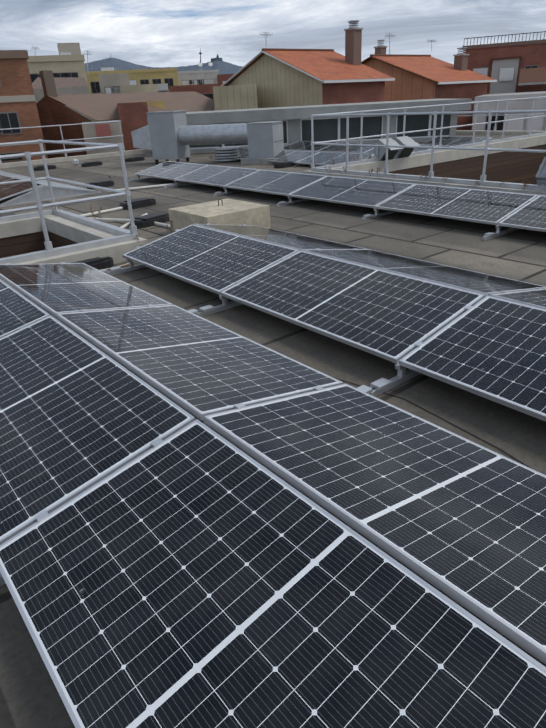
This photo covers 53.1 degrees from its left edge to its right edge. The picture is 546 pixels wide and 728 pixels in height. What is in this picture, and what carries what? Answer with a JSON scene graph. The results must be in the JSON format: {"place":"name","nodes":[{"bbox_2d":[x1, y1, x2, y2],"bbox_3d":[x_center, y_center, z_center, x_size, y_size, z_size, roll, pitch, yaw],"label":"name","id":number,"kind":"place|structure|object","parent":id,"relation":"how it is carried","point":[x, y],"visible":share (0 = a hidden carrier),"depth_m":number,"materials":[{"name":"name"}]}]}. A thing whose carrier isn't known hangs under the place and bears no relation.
{"place":"outdoors","nodes":[
{"label":"outdoors","id":0,"kind":"place"},
{"bbox_2d":[32,77,93,120],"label":"building","id":1,"kind":"structure","parent":0,"point":[70,85],"depth_m":39.32,"materials":[{"name":"beige paint"}]},
{"bbox_2d":[84,48,242,74],"bbox_3d":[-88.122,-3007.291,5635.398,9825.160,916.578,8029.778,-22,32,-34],"label":"hills","id":2,"kind":"structure","parent":0,"point":[221,65],"depth_m":7522.48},
{"bbox_2d":[0,0,545,68],"label":"sky","id":3,"kind":"structure","parent":0,"point":[149,33],"materials":[{"name":"grey"}]},
{"bbox_2d":[361,39,496,129],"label":"pink house","id":4,"kind":"structure","parent":0,"point":[418,77],"depth_m":39.11,"materials":[{"name":"tile"}]},
{"label":"ground","id":5,"kind":"structure","parent":0,"visible":0},
{"bbox_2d":[0,50,47,162],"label":"brick building","id":6,"kind":"structure","parent":5,"relation":"on","point":[18,107],"depth_m":23.66,"materials":[{"name":"orange brick"}]},
{"bbox_2d":[27,43,87,85],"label":"cream apartment building","id":7,"kind":"structure","parent":5,"relation":"on","point":[68,60],"depth_m":51.61,"materials":[{"name":"paint"}]},
{"bbox_2d":[32,31,436,82],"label":"antennas","id":8,"kind":"object","parent":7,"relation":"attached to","point":[389,36],"visible":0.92,"depth_m":43.47,"materials":[{"name":"grey metal"}]},
{"bbox_2d":[82,120,124,154],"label":"building","id":9,"kind":"structure","parent":5,"relation":"on","point":[89,130],"depth_m":26.19,"materials":[{"name":"beige paint"}]},
{"bbox_2d":[95,124,110,136],"bbox_3d":[-8.055,-11.074,25.883,0.670,0.538,0.060,-10,27,-13],"label":"pink door","id":10,"kind":"structure","parent":9,"relation":"attached to","point":[102,130],"depth_m":25.86,"materials":[{"name":"red"}]},
{"bbox_2d":[98,73,129,93],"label":"beige apartment building","id":11,"kind":"structure","parent":5,"relation":"on","point":[111,83],"depth_m":44.74,"materials":[{"name":"paint"}]},
{"bbox_2d":[36,70,214,158],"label":"old house","id":12,"kind":"structure","parent":5,"relation":"on","point":[52,109],"depth_m":28.72,"materials":[{"name":"paint"}]},
{"bbox_2d":[86,67,178,120],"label":"yellow apartment row","id":13,"kind":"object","parent":5,"relation":"on","point":[163,79],"visible":0.23,"depth_m":82.14,"materials":[{"name":"paint"}]},
{"bbox_2d":[117,102,147,150],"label":"brick wall","id":14,"kind":"structure","parent":5,"relation":"on","point":[132,116],"depth_m":27.52,"materials":[{"name":"red brick"}]},
{"bbox_2d":[120,84,157,92],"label":"cream apartment building","id":15,"kind":"structure","parent":5,"relation":"on","point":[145,88],"depth_m":40.98,"materials":[{"name":"paint"}]},
{"bbox_2d":[145,100,165,108],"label":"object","id":16,"kind":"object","parent":5,"relation":"on","point":[159,104],"visible":0.04,"depth_m":31.90,"materials":[{"name":"paint"}]},
{"bbox_2d":[169,83,223,99],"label":"building","id":17,"kind":"structure","parent":5,"relation":"on","point":[206,90],"depth_m":61.96,"materials":[{"name":"red brick"}]},
{"bbox_2d":[177,62,218,85],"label":"white apartment row","id":18,"kind":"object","parent":5,"relation":"on","point":[193,77],"visible":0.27,"depth_m":92.31,"materials":[{"name":"paint"}]},
{"bbox_2d":[217,74,233,83],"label":"building","id":19,"kind":"structure","parent":5,"relation":"on","point":[222,78],"depth_m":88.31,"materials":[{"name":"tile"}]},
{"bbox_2d":[213,84,257,110],"bbox_3d":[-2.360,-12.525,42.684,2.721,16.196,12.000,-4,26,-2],"label":"shed","id":20,"kind":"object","parent":5,"relation":"on","point":[233,97],"visible":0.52,"depth_m":34.05,"materials":[{"name":"beige metal"}]},
{"bbox_2d":[221,20,394,107],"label":"cream house","id":21,"kind":"structure","parent":5,"relation":"on","point":[281,77],"depth_m":34.69,"materials":[{"name":"beige brick"}]},
{"bbox_2d":[462,31,545,93],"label":"brick building","id":22,"kind":"structure","parent":5,"relation":"on","point":[515,67],"depth_m":42.26,"materials":[{"name":"red brick"}]},
{"bbox_2d":[472,91,545,130],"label":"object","id":23,"kind":"structure","parent":5,"relation":"on","point":[538,124],"depth_m":32.06,"materials":[{"name":"white paint"}]},
{"bbox_3d":[2.990,-7.428,18.809,2.081,0.297,6.330,-22,32,-34],"label":"array frame","id":24,"kind":"object","parent":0,"visible":0},
{"bbox_2d":[284,141,337,151],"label":"solar panel","id":25,"kind":"object","parent":24,"relation":"on","point":[302,146],"visible":0.73,"depth_m":20.02,"materials":[{"name":"glass"}]},
{"bbox_2d":[318,142,375,153],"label":"solar panel","id":26,"kind":"object","parent":24,"relation":"on","point":[341,149],"visible":0.77,"depth_m":18.47,"materials":[{"name":"glass"}]},
{"bbox_2d":[364,144,437,153],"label":"solar panel","id":27,"kind":"object","parent":24,"relation":"on","point":[414,150],"visible":0.23,"depth_m":16.71,"materials":[{"name":"glass"}]},
{"bbox_3d":[6.567,-7.677,18.918,2.081,0.297,2.110,-22,32,-34],"label":"array frame","id":28,"kind":"object","parent":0,"visible":0},
{"bbox_2d":[423,136,490,146],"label":"solar panel","id":29,"kind":"object","parent":28,"relation":"on","point":[449,141],"visible":0.58,"depth_m":18.59,"materials":[{"name":"metal"}]},
{"bbox_3d":[-2.538,8.200,2.986,52.000,13.490,43.980,-22,32,-34],"label":"building","id":30,"kind":"object","parent":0,"visible":0},
{"bbox_2d":[0,135,545,727],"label":"roof surface","id":31,"kind":"object","parent":30,"relation":"on","point":[30,697],"visible":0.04,"depth_m":5.77,"materials":[{"name":"grey concrete"}]},
{"bbox_2d":[0,171,100,206],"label":"skylight","id":32,"kind":"object","parent":31,"relation":"on","point":[60,190],"visible":0.75,"depth_m":12.44,"materials":[{"name":"glass"}]},
{"bbox_2d":[0,175,13,181],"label":"pv panel","id":33,"kind":"object","parent":32,"relation":"on","point":[3,178],"visible":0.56,"depth_m":13.85,"materials":[{"name":"metal"}]},
{"bbox_2d":[0,178,42,200],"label":"pv panel","id":34,"kind":"object","parent":32,"relation":"on","point":[9,190],"visible":0.96,"depth_m":12.31,"materials":[{"name":"glass"}]},
{"bbox_2d":[0,214,147,286],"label":"parapet","id":35,"kind":"structure","parent":31,"relation":"on","point":[21,236],"depth_m":8.67,"materials":[{"name":"brick"},{"name":"grey concrete"}]},
{"bbox_2d":[0,139,138,263],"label":"well railing","id":36,"kind":"object","parent":35,"relation":"on","point":[125,235],"visible":0.98,"depth_m":6.91,"materials":[{"name":"metal"}]},
{"bbox_2d":[72,159,78,164],"bbox_3d":[-7.138,-7.303,19.763,0.220,0.220,0.220,-22,32,-34],"label":"football","id":37,"kind":"object","parent":31,"relation":"on","point":[75,161],"visible":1,"depth_m":19.69,"materials":[{"name":"white plastic"}]},
{"bbox_2d":[81,182,188,227],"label":"pipes","id":38,"kind":"object","parent":31,"relation":"on","point":[121,208],"visible":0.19,"depth_m":10.16,"materials":[{"name":"plastic"}]},
{"bbox_2d":[33,157,294,269],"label":"ballast blocks","id":39,"kind":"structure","parent":31,"relation":"on","point":[143,221],"depth_m":10.69,"materials":[{"name":"rubber"}]},
{"bbox_2d":[0,262,373,585],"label":"clamps","id":40,"kind":"object","parent":31,"relation":"on","point":[44,514],"visible":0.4,"depth_m":2.90,"materials":[{"name":"metal"}]},
{"bbox_2d":[0,279,49,337],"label":"solar panel","id":41,"kind":"object","parent":40,"relation":"on","point":[17,309],"visible":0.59,"depth_m":4.40,"materials":[{"name":"glass"}]},
{"bbox_2d":[0,263,172,316],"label":"solar panel","id":42,"kind":"object","parent":40,"relation":"on","point":[53,289],"visible":0.79,"depth_m":5.12,"materials":[{"name":"glass"}]},
{"bbox_2d":[0,315,195,544],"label":"solar panel","id":43,"kind":"object","parent":40,"relation":"on","point":[79,414],"visible":0.81,"depth_m":2.90,"materials":[{"name":"glass"}]},
{"bbox_2d":[56,305,342,420],"bbox_3d":[-0.623,-0.121,3.826,1.040,0.035,2.090,-10,24,-39],"label":"solar panel","id":44,"kind":"object","parent":40,"relation":"on","point":[198,367],"visible":0.83,"depth_m":3.57,"materials":[{"name":"glass"}]},
{"bbox_2d":[0,419,545,727],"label":"solar panel","id":45,"kind":"object","parent":40,"relation":"on","point":[196,573],"visible":1,"depth_m":1.77,"materials":[{"name":"glass"}]},
{"bbox_2d":[204,384,545,664],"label":"solar panel","id":46,"kind":"object","parent":40,"relation":"on","point":[460,520],"visible":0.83,"depth_m":2.27,"materials":[{"name":"glass"}]},
{"bbox_2d":[131,110,283,163],"bbox_3d":[-2.141,-7.506,18.015,5.443,1.615,1.273,8,28,22],"label":"hvac unit","id":47,"kind":"object","parent":31,"relation":"on","point":[166,135],"visible":1,"depth_m":17.84,"materials":[{"name":"grey metal"}]},
{"bbox_2d":[168,199,270,232],"bbox_3d":[-0.826,-2.274,8.379,1.120,0.461,1.100,-22,32,-34],"label":"concrete block","id":48,"kind":"object","parent":31,"relation":"on","point":[227,212],"depth_m":8.15,"materials":[{"name":"beige concrete"}]},
{"bbox_2d":[1,153,528,244],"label":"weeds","id":49,"kind":"object","parent":31,"relation":"on","point":[477,183],"visible":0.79,"depth_m":9.85,"materials":[{"name":"plant"}]},
{"bbox_2d":[0,130,545,168],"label":"parapet","id":50,"kind":"structure","parent":31,"relation":"on","point":[140,151],"depth_m":22.15,"materials":[{"name":"grey concrete"}]},
{"bbox_2d":[0,120,124,163],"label":"railing","id":51,"kind":"object","parent":50,"relation":"on","point":[119,121],"visible":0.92,"depth_m":21.46,"materials":[{"name":"metal"}]},
{"bbox_2d":[458,98,545,130],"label":"edge railing","id":52,"kind":"object","parent":50,"relation":"on","point":[496,115],"visible":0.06,"depth_m":22.60,"materials":[{"name":"metal"}]},
{"bbox_2d":[214,155,375,166],"bbox_3d":[0.750,-6.528,17.203,2.081,0.297,6.330,-22,32,-34],"label":"array frame","id":53,"kind":"object","parent":31,"relation":"on","point":[374,156],"visible":0.1,"depth_m":15.96,"materials":[{"name":"metal"}]},
{"bbox_2d":[234,148,248,159],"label":"pv panel","id":54,"kind":"object","parent":53,"relation":"on","point":[243,153],"visible":0.33,"depth_m":18.39,"materials":[{"name":"metal"}]},
{"bbox_2d":[265,150,318,163],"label":"solar panel","id":55,"kind":"object","parent":53,"relation":"on","point":[294,156],"visible":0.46,"depth_m":16.67,"materials":[{"name":"glass"}]},
{"bbox_2d":[296,152,373,165],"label":"solar panel","id":56,"kind":"object","parent":53,"relation":"on","point":[322,158],"visible":0.75,"depth_m":15.47,"materials":[{"name":"glass"}]},
{"bbox_2d":[147,99,471,153],"bbox_3d":[1.419,-10.236,23.432,12.273,1.460,5.450,-1,26,4],"label":"clerestory","id":57,"kind":"object","parent":31,"relation":"on","point":[296,120],"visible":0.5,"depth_m":21.20,"materials":[{"name":"grey concrete"}]},
{"bbox_2d":[101,191,533,469],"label":"roof cables","id":58,"kind":"object","parent":31,"relation":"on","point":[383,392],"visible":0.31,"depth_m":3.46,"materials":[{"name":"plastic"}]},
{"bbox_2d":[107,223,542,396],"bbox_3d":[2.974,0.308,2.734,2.642,0.347,12.705,-22,32,-34],"label":"mounting bracket","id":59,"kind":"object","parent":31,"relation":"on","point":[380,385],"visible":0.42,"depth_m":4.28,"materials":[{"name":"metal"}]},
{"bbox_2d":[123,224,298,294],"bbox_3d":[-0.777,-1.237,6.148,1.040,0.035,2.090,-32,37,-28],"label":"solar panel","id":60,"kind":"object","parent":59,"relation":"on","point":[214,261],"visible":0.9,"depth_m":5.99,"materials":[{"name":"glass"}]},
{"bbox_2d":[195,224,365,250],"bbox_3d":[0.038,-1.564,6.733,1.040,0.035,2.090,-10,24,-39],"label":"solar panel","id":61,"kind":"object","parent":59,"relation":"on","point":[286,239],"visible":0.77,"depth_m":6.58,"materials":[{"name":"glass"}]},
{"bbox_2d":[220,250,484,363],"bbox_3d":[0.559,-0.585,4.651,1.040,0.035,2.090,-32,37,-28],"label":"solar panel","id":62,"kind":"object","parent":59,"relation":"on","point":[391,316],"visible":0.88,"depth_m":4.45,"materials":[{"name":"glass"}]},
{"bbox_2d":[303,249,545,296],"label":"solar panel","id":63,"kind":"object","parent":59,"relation":"on","point":[474,281],"visible":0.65,"depth_m":5.04,"materials":[{"name":"glass"}]},
{"bbox_2d":[399,295,545,421],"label":"solar panel","id":64,"kind":"object","parent":59,"relation":"on","point":[491,348],"visible":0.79,"depth_m":3.53,"materials":[{"name":"glass"}]},
{"bbox_2d":[490,288,545,308],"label":"solar panel","id":65,"kind":"object","parent":59,"relation":"on","point":[536,298],"visible":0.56,"depth_m":4.16,"materials":[{"name":"glass"}]},
{"bbox_2d":[128,163,532,240],"bbox_3d":[1.756,-3.160,10.022,2.635,0.363,14.815,-22,32,-34],"label":"mounting bracket","id":66,"kind":"object","parent":31,"relation":"on","point":[490,235],"visible":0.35,"depth_m":10.10,"materials":[{"name":"metal"}]},
{"bbox_2d":[135,161,207,179],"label":"solar panel","id":67,"kind":"object","parent":66,"relation":"on","point":[169,170],"visible":0.81,"depth_m":14.10,"materials":[{"name":"glass"}]},
{"bbox_2d":[175,165,258,186],"bbox_3d":[-1.325,-4.382,12.687,1.040,0.035,2.090,-33,37,-27],"label":"solar panel","id":68,"kind":"object","parent":66,"relation":"on","point":[218,176],"visible":0.81,"depth_m":12.60,"materials":[{"name":"glass"}]},
{"bbox_2d":[224,170,325,195],"bbox_3d":[0.010,-3.730,11.189,1.040,0.035,2.090,-33,37,-27],"label":"solar panel","id":69,"kind":"object","parent":66,"relation":"on","point":[276,182],"visible":0.85,"depth_m":11.09,"materials":[{"name":"glass"}]},
{"bbox_2d":[289,176,414,207],"bbox_3d":[1.346,-3.078,9.691,1.040,0.035,2.090,-33,37,-27],"label":"solar panel","id":70,"kind":"object","parent":66,"relation":"on","point":[359,192],"visible":0.83,"depth_m":9.58,"materials":[{"name":"glass"}]},
{"bbox_2d":[335,176,415,183],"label":"solar panel","id":71,"kind":"object","parent":66,"relation":"on","point":[379,180],"visible":0.17,"depth_m":9.77,"materials":[{"name":"metal"}]},
{"bbox_2d":[375,184,537,224],"bbox_3d":[2.682,-2.427,8.194,1.040,0.035,2.090,-33,37,-27],"label":"solar panel","id":72,"kind":"object","parent":66,"relation":"on","point":[483,206],"visible":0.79,"depth_m":8.06,"materials":[{"name":"glass"}]},
{"bbox_2d":[422,184,538,195],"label":"solar panel","id":73,"kind":"object","parent":66,"relation":"on","point":[480,189],"visible":0.25,"depth_m":8.36,"materials":[{"name":"metal"}]},
{"bbox_2d":[498,195,545,231],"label":"solar panel","id":74,"kind":"object","parent":66,"relation":"on","point":[531,215],"visible":0.94,"depth_m":7.17,"materials":[{"name":"glass"}]},
{"bbox_2d":[303,135,545,194],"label":"parapet wall","id":75,"kind":"structure","parent":31,"relation":"on","point":[512,167],"depth_m":15.84,"materials":[{"name":"orange brick"},{"name":"grey concrete"}]},
{"bbox_2d":[373,138,403,160],"bbox_3d":[2.871,-5.361,13.661,0.560,0.509,0.631,-22,32,-34],"label":"roof vent","id":76,"kind":"object","parent":75,"relation":"on","point":[380,153],"visible":0.79,"depth_m":13.58,"materials":[{"name":"black"}]},
{"bbox_2d":[394,136,419,157],"bbox_3d":[3.373,-5.562,14.021,0.560,0.509,0.631,-22,32,-34],"label":"roof vent","id":77,"kind":"object","parent":75,"relation":"on","point":[404,141],"visible":0.71,"depth_m":13.92,"materials":[{"name":"black"}]},
{"bbox_2d":[310,96,545,190],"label":"well railing","id":78,"kind":"object","parent":75,"relation":"on","point":[433,148],"visible":0.94,"depth_m":11.20,"materials":[{"name":"metal"}]},
{"bbox_2d":[535,157,545,185],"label":"roof vent","id":79,"kind":"object","parent":75,"relation":"on","point":[540,176],"visible":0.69,"depth_m":8.53,"materials":[{"name":"black metal"}]}
]}

